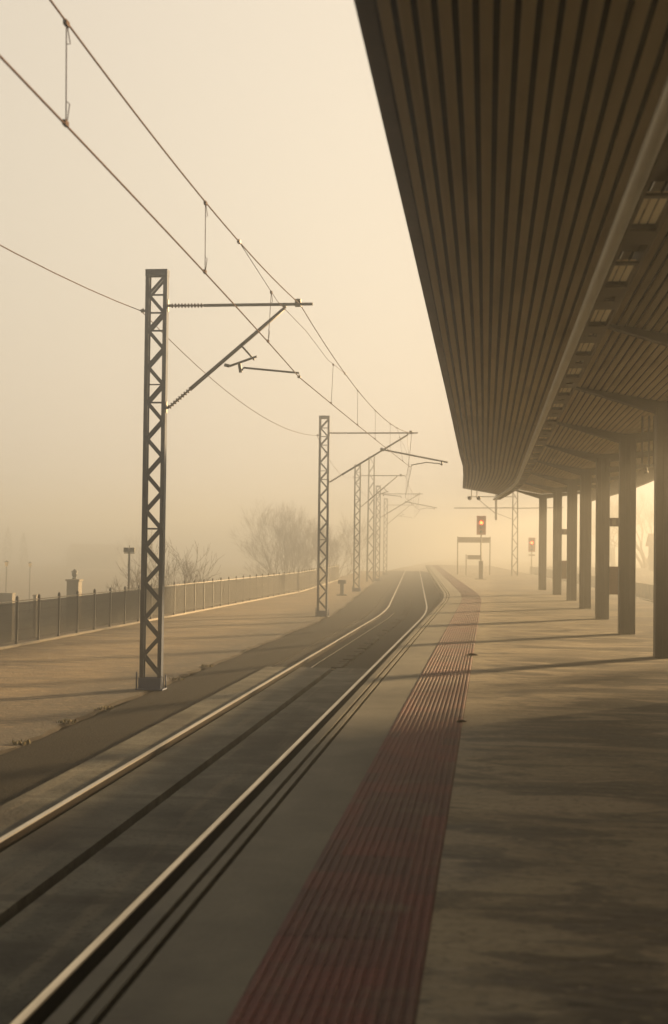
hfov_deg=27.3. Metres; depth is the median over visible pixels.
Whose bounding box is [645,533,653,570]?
house
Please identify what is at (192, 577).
bare shrub
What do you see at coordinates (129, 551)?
floodlight
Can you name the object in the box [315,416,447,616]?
catenary mast
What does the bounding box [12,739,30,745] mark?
weed tuft
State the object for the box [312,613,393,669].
track cable
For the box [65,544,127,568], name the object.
house
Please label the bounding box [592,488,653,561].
frosted tree
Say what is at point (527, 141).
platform
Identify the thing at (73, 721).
weed tuft
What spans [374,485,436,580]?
catenary mast
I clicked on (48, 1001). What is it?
railway track
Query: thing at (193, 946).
platform edge
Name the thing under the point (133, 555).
bare tree
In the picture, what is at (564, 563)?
cabinet door
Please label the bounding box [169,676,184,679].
weed tuft
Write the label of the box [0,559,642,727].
ground
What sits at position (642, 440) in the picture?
hanging bracket
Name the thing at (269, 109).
sky
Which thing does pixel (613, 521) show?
box sign
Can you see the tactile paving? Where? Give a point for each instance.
(349, 944)
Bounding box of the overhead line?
[0,0,419,513]
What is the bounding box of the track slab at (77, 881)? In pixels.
[0,667,375,1023]
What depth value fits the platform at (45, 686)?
30.35 m
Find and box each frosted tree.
[591,497,647,565]
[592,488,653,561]
[592,489,653,567]
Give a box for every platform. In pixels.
[0,571,387,755]
[354,0,667,1023]
[530,566,653,599]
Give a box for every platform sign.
[457,536,490,574]
[466,554,479,569]
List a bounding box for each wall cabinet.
[562,561,566,578]
[609,566,617,594]
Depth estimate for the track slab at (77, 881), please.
11.77 m
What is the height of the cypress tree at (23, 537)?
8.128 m
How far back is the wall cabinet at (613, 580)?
34.46 m
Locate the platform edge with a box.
[44,565,461,1023]
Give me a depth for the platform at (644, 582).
95.46 m
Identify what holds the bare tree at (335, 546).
on the ground at (47, 580)
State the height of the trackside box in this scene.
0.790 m
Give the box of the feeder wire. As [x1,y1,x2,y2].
[0,245,382,507]
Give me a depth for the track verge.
20.14 m
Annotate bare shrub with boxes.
[106,561,168,592]
[116,531,223,589]
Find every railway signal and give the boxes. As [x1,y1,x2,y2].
[475,516,485,578]
[528,538,534,574]
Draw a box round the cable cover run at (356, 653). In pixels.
[331,601,411,668]
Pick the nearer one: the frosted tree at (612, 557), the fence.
the fence
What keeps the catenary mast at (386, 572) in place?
on the platform at (45, 686)
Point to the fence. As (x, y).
(125, 605)
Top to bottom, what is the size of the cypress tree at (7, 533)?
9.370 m
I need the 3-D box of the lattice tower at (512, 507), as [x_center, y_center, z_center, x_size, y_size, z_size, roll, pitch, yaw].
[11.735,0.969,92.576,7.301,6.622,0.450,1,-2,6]
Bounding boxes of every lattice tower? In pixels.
[366,456,374,581]
[454,492,562,575]
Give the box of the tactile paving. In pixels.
[227,565,481,1023]
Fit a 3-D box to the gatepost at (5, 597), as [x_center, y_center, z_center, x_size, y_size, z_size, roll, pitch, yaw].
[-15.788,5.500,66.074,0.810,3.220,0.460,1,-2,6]
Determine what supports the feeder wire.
attached to the catenary mast at (151, 683)
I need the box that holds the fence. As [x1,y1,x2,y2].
[0,564,338,649]
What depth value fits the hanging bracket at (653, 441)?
24.83 m
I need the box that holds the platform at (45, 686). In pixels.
[0,571,387,755]
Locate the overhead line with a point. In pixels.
(66, 24)
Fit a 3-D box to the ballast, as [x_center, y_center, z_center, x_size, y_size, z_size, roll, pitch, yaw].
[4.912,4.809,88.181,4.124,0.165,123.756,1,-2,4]
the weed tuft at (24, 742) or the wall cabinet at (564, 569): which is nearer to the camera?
the weed tuft at (24, 742)
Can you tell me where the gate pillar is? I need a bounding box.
[65,569,82,631]
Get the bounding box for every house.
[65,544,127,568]
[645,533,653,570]
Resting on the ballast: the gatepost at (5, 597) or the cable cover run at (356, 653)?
the cable cover run at (356, 653)
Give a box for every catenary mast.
[135,269,312,690]
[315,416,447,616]
[352,464,404,591]
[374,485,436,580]
[382,498,411,574]
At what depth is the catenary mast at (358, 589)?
76.88 m
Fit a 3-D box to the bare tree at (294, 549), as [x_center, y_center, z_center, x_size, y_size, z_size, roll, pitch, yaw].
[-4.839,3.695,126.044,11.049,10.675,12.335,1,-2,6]
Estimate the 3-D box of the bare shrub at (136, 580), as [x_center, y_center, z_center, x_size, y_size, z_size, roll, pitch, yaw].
[-7.388,3.256,53.081,3.146,3.255,2.203,-1,-2,44]
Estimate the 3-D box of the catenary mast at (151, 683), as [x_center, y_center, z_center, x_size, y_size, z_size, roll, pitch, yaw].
[-1.859,-0.551,23.151,2.955,7.112,0.320,1,-2,6]
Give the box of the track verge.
[0,571,399,805]
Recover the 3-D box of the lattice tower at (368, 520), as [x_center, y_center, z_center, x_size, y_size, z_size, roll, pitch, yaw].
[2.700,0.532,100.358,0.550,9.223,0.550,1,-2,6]
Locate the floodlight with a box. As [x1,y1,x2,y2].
[123,545,134,590]
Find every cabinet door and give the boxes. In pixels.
[562,561,566,577]
[610,568,617,592]
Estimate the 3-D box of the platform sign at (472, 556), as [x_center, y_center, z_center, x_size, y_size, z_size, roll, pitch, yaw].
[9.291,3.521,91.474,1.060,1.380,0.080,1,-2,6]
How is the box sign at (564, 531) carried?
attached to the platform at (527, 141)
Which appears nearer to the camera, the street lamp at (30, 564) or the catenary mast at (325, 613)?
the catenary mast at (325, 613)
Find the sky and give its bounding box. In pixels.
[0,0,653,568]
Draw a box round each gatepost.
[0,593,15,642]
[33,594,37,635]
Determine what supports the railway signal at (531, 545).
on the far ballast
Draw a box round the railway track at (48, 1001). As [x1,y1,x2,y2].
[0,570,427,1023]
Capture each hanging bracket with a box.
[641,415,649,473]
[653,416,653,467]
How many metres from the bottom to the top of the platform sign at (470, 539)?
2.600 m
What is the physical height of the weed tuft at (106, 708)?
0.067 m
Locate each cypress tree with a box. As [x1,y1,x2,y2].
[2,526,12,572]
[18,533,27,569]
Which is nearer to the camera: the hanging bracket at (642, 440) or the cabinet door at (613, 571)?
the hanging bracket at (642, 440)
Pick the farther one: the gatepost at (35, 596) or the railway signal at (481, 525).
the railway signal at (481, 525)
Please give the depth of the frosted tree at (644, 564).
143.37 m
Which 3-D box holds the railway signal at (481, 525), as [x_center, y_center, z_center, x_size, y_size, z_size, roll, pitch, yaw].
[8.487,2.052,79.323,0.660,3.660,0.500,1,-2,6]
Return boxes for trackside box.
[336,580,346,595]
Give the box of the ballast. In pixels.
[274,570,442,670]
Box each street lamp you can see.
[5,560,8,592]
[28,562,31,600]
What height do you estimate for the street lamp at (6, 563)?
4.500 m
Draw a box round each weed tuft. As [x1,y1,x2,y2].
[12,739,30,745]
[56,719,76,723]
[94,705,113,709]
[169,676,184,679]
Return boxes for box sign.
[562,529,566,534]
[610,518,617,526]
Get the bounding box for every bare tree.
[113,531,153,585]
[230,499,337,576]
[269,508,381,575]
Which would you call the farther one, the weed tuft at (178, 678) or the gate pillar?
the gate pillar

